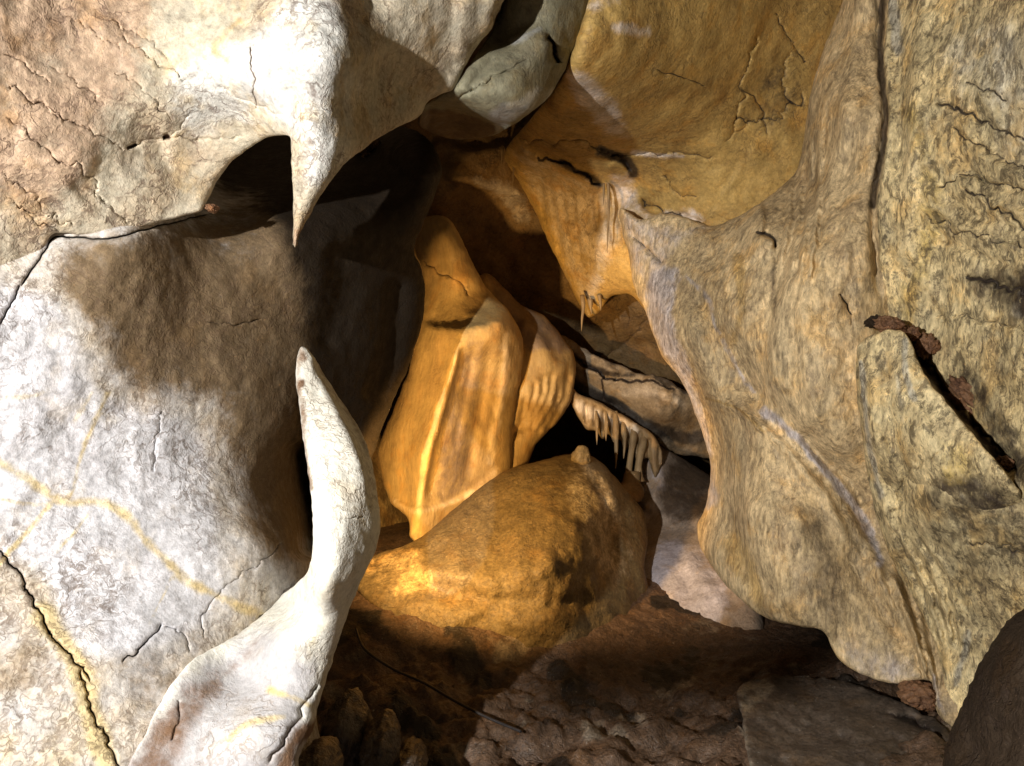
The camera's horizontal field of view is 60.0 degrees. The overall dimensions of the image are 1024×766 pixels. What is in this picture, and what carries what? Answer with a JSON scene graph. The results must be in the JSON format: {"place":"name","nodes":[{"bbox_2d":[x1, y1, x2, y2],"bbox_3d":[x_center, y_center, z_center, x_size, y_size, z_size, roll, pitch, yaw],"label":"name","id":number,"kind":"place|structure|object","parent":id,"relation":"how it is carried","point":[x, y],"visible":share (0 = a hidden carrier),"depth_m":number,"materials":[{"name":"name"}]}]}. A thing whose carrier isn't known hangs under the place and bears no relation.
{"place":"outdoors","nodes":[
{"label":"outdoors","id":0,"kind":"place"},
{"bbox_2d":[485,7,500,36],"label":"cave wall","id":1,"kind":"structure","parent":0,"point":[488,34],"depth_m":4.77,"materials":[{"name":"brown stone"}]},
{"bbox_2d":[371,37,710,527],"bbox_3d":[0.367,-0.146,4.665,2.889,2.718,1.902,0,0,-25],"label":"chamber back","id":2,"kind":"object","parent":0,"point":[483,206],"visible":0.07,"depth_m":4.05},
{"bbox_2d":[480,273,575,467],"bbox_3d":[0.037,-0.022,3.930,0.499,0.953,0.584,0,0,0],"label":"flowstone curtain","id":3,"kind":"object","parent":2,"relation":"attached to","point":[545,390],"visible":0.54,"depth_m":3.73,"materials":[{"name":"stone"}]},
{"bbox_2d":[561,335,709,458],"bbox_3d":[0.644,0.075,4.308,0.858,0.602,0.706,0,0,0],"label":"layered ledge","id":4,"kind":"object","parent":2,"relation":"attached to","point":[661,409],"visible":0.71,"depth_m":4.08,"materials":[{"name":"grey stone"}]},
{"bbox_2d":[571,389,662,476],"bbox_3d":[0.424,0.124,4.073,0.582,0.614,0.253,0,0,-11],"label":"drapery","id":5,"kind":"object","parent":4,"relation":"hanging from","point":[585,408],"visible":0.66,"depth_m":3.99,"materials":[{"name":"beige stone"}]},
{"bbox_2d":[595,411,598,443],"bbox_3d":[0.377,0.200,3.945,0.019,0.151,0.039,0,0,0],"label":"stalactite","id":6,"kind":"object","parent":5,"relation":"hanging from","point":[596,421],"visible":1,"depth_m":3.93},
{"bbox_2d":[605,411,607,438],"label":"stalactite","id":7,"kind":"object","parent":5,"relation":"hanging from","point":[606,422],"visible":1,"depth_m":3.94},
{"bbox_2d":[613,411,618,468],"bbox_3d":[0.464,0.255,3.971,0.028,0.258,0.053,0,0,0],"label":"stalactite","id":8,"kind":"object","parent":5,"relation":"hanging from","point":[615,427],"visible":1,"depth_m":3.95},
{"bbox_2d":[621,422,626,458],"bbox_3d":[0.502,0.254,3.984,0.028,0.173,0.047,0,0,0],"label":"stalactite","id":9,"kind":"object","parent":5,"relation":"hanging from","point":[623,431],"visible":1,"depth_m":3.97},
{"bbox_2d":[625,429,636,471],"bbox_3d":[0.539,0.325,3.982,0.094,0.252,0.061,0,0,-42],"label":"stalactite","id":10,"kind":"object","parent":5,"relation":"hanging from","point":[632,442],"visible":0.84,"depth_m":3.98},
{"bbox_2d":[634,435,646,481],"bbox_3d":[0.582,0.332,3.987,0.085,0.215,0.061,0,0,-30],"label":"stalactite","id":11,"kind":"object","parent":5,"relation":"hanging from","point":[642,445],"visible":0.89,"depth_m":3.98},
{"bbox_2d":[316,521,951,765],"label":"floor","id":12,"kind":"structure","parent":0,"point":[656,675],"depth_m":2.72,"materials":[{"name":"brown stone"}]},
{"bbox_2d":[0,126,441,765],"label":"rock outcrop","id":13,"kind":"object","parent":12,"relation":"on","point":[156,528],"visible":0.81,"depth_m":1.89,"materials":[{"name":"stone"}]},
{"bbox_2d":[0,0,503,265],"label":"hanging rock","id":14,"kind":"object","parent":13,"relation":"attached to","point":[118,113],"visible":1,"depth_m":1.76,"materials":[{"name":"beige stone"}]},
{"bbox_2d":[204,203,219,213],"bbox_3d":[-0.667,-0.388,1.970,0.030,0.023,0.046,0,0,19],"label":"clay lump","id":15,"kind":"object","parent":14,"relation":"attached to","point":[212,208],"visible":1,"depth_m":1.96,"materials":[{"name":"brown soil"}]},
{"bbox_2d":[357,139,380,157],"bbox_3d":[-0.459,-0.762,2.942,0.132,0.096,0.278,0,0,0],"label":"rock plug","id":16,"kind":"object","parent":13,"relation":"attached to","point":[367,150],"visible":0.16,"depth_m":2.85,"materials":[{"name":"brown stone"}]},
{"bbox_2d":[128,347,379,765],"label":"rock fang","id":17,"kind":"object","parent":12,"relation":"on","point":[251,694],"visible":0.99,"depth_m":1.72,"materials":[{"name":"white stone"}]},
{"bbox_2d":[298,736,343,765],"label":"wet rock","id":18,"kind":"object","parent":12,"relation":"on","point":[323,751],"visible":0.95,"depth_m":1.84,"materials":[{"name":"brown stone"}]},
{"bbox_2d":[319,687,372,765],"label":"wet rock","id":19,"kind":"object","parent":12,"relation":"on","point":[348,718],"visible":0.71,"depth_m":2.08,"materials":[{"name":"brown stone"}]},
{"bbox_2d":[358,708,400,765],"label":"wet rock","id":20,"kind":"object","parent":12,"relation":"on","point":[380,744],"visible":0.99,"depth_m":2.04,"materials":[{"name":"brown stone"}]},
{"bbox_2d":[394,736,428,765],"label":"wet rock","id":21,"kind":"object","parent":12,"relation":"on","point":[413,751],"visible":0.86,"depth_m":2.10,"materials":[{"name":"brown stone"}]},
{"bbox_2d":[355,628,521,732],"bbox_3d":[-0.252,0.858,2.575,0.675,0.165,0.061,0,0,39],"label":"cable","id":22,"kind":"object","parent":12,"relation":"on","point":[437,690],"visible":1,"depth_m":2.55,"materials":[{"name":"black rubber"}]},
{"bbox_2d":[378,215,523,540],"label":"flowstone block","id":23,"kind":"structure","parent":12,"relation":"on","point":[445,447],"depth_m":3.40,"materials":[{"name":"stone"}]},
{"bbox_2d":[357,454,647,647],"bbox_3d":[0.113,0.726,3.404,1.468,0.887,1.004,0,0,-17],"label":"flowstone mound","id":24,"kind":"object","parent":12,"relation":"on","point":[549,553],"visible":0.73,"depth_m":3.10,"materials":[{"name":"brown stone"}]},
{"bbox_2d":[571,445,590,464],"bbox_3d":[0.271,0.289,3.499,0.079,0.091,0.087,0,0,0],"label":"stalagmite","id":25,"kind":"object","parent":24,"relation":"on","point":[580,454],"visible":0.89,"depth_m":3.47,"materials":[{"name":"beige stone"}]},
{"bbox_2d":[621,471,643,501],"bbox_3d":[0.511,0.457,3.922,0.150,0.123,0.152,0,0,0],"label":"flowstone lump","id":26,"kind":"object","parent":24,"relation":"on","point":[632,484],"visible":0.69,"depth_m":3.91,"materials":[{"name":"brown stone"}]},
{"bbox_2d":[637,446,763,629],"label":"flowstone slope","id":27,"kind":"structure","parent":12,"relation":"on","point":[678,567],"depth_m":3.65,"materials":[{"name":"grey stone"}]},
{"bbox_2d":[619,0,957,726],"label":"rock pillar","id":28,"kind":"object","parent":12,"relation":"on","point":[760,313],"visible":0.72,"depth_m":2.63,"materials":[{"name":"stone"}]},
{"bbox_2d":[737,674,948,765],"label":"floor slab","id":29,"kind":"structure","parent":12,"relation":"on","point":[791,720],"depth_m":2.34,"materials":[{"name":"brown stone"}]},
{"bbox_2d":[896,680,936,711],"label":"clay block","id":30,"kind":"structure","parent":29,"relation":"on","point":[918,694],"depth_m":2.32,"materials":[{"name":"brown soil"}]},
{"bbox_2d":[942,609,1023,765],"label":"dark boulder","id":31,"kind":"object","parent":12,"relation":"on","point":[987,728],"visible":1,"depth_m":1.34,"materials":[{"name":"brown stone"}]},
{"bbox_2d":[504,0,842,316],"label":"ochre ceiling","id":32,"kind":"structure","parent":0,"point":[696,110],"depth_m":3.11,"materials":[{"name":"stone"}]},
{"bbox_2d":[501,148,503,164],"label":"stalactite","id":33,"kind":"object","parent":32,"relation":"hanging from","point":[502,150],"visible":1,"depth_m":3.68},
{"bbox_2d":[418,0,587,139],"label":"ceiling lobe","id":34,"kind":"object","parent":32,"relation":"attached to","point":[514,72],"visible":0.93,"depth_m":2.31,"materials":[{"name":"grey stone"}]},
{"bbox_2d":[512,167,514,187],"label":"stalactite","id":35,"kind":"object","parent":32,"relation":"hanging from","point":[513,169],"visible":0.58,"depth_m":3.64},
{"bbox_2d":[580,294,584,330],"bbox_3d":[0.296,-0.294,3.720,0.024,0.153,0.020,0,0,0],"label":"stalactite","id":36,"kind":"object","parent":32,"relation":"hanging from","point":[582,298],"visible":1,"depth_m":3.71},
{"bbox_2d":[587,298,592,314],"bbox_3d":[0.328,-0.320,3.719,0.024,0.067,0.023,0,0,0],"label":"stalactite","id":37,"kind":"object","parent":32,"relation":"hanging from","point":[590,302],"visible":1,"depth_m":3.71},
{"bbox_2d":[597,294,601,309],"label":"stalactite","id":38,"kind":"object","parent":32,"relation":"hanging from","point":[599,296],"visible":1,"depth_m":3.69},
{"bbox_2d":[603,183,604,203],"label":"stalactite","id":39,"kind":"object","parent":32,"relation":"hanging from","point":[603,192],"visible":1,"depth_m":3.42},
{"bbox_2d":[607,183,609,249],"bbox_3d":[0.372,-0.635,3.420,0.014,0.272,0.012,0,0,0],"label":"stalactite","id":40,"kind":"object","parent":32,"relation":"hanging from","point":[608,199],"visible":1,"depth_m":3.42},
{"bbox_2d":[856,0,1023,712],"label":"rock wall","id":41,"kind":"structure","parent":0,"point":[947,490],"depth_m":2.23,"materials":[{"name":"stone"}]},
{"bbox_2d":[863,314,879,328],"bbox_3d":[0.988,-0.167,2.422,0.054,0.040,0.071,0,0,0],"label":"rock stub","id":42,"kind":"object","parent":41,"relation":"on","point":[869,322],"visible":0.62,"depth_m":2.41,"materials":[{"name":"brown stone"}]},
{"bbox_2d":[872,315,906,331],"bbox_3d":[1.015,-0.157,2.381,0.084,0.053,0.106,0,0,0],"label":"clay lump","id":43,"kind":"object","parent":41,"relation":"on","point":[884,322],"visible":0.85,"depth_m":2.35,"materials":[{"name":"brown soil"}]},
{"bbox_2d":[904,325,921,340],"bbox_3d":[1.065,-0.134,2.381,0.051,0.048,0.085,0,0,0],"label":"clay lump","id":44,"kind":"object","parent":41,"relation":"on","point":[912,333],"visible":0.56,"depth_m":2.35,"materials":[{"name":"brown soil"}]},
{"bbox_2d":[912,331,940,359],"bbox_3d":[1.108,-0.099,2.379,0.067,0.077,0.113,0,0,0],"label":"clay lump","id":45,"kind":"object","parent":41,"relation":"on","point":[925,345],"visible":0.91,"depth_m":2.35,"materials":[{"name":"brown soil"}]},
{"bbox_2d":[948,374,973,420],"bbox_3d":[1.180,0.053,2.258,0.137,0.152,0.116,0,0,0],"label":"clay lump","id":46,"kind":"object","parent":41,"relation":"attached to","point":[960,394],"visible":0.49,"depth_m":2.24,"materials":[{"name":"brown soil"}]},
{"bbox_2d":[996,455,1014,471],"bbox_3d":[1.176,0.193,2.121,0.042,0.040,0.068,0,0,0],"label":"clay lump","id":47,"kind":"object","parent":41,"relation":"on","point":[1007,463],"visible":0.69,"depth_m":2.10,"materials":[{"name":"brown soil"}]}
]}

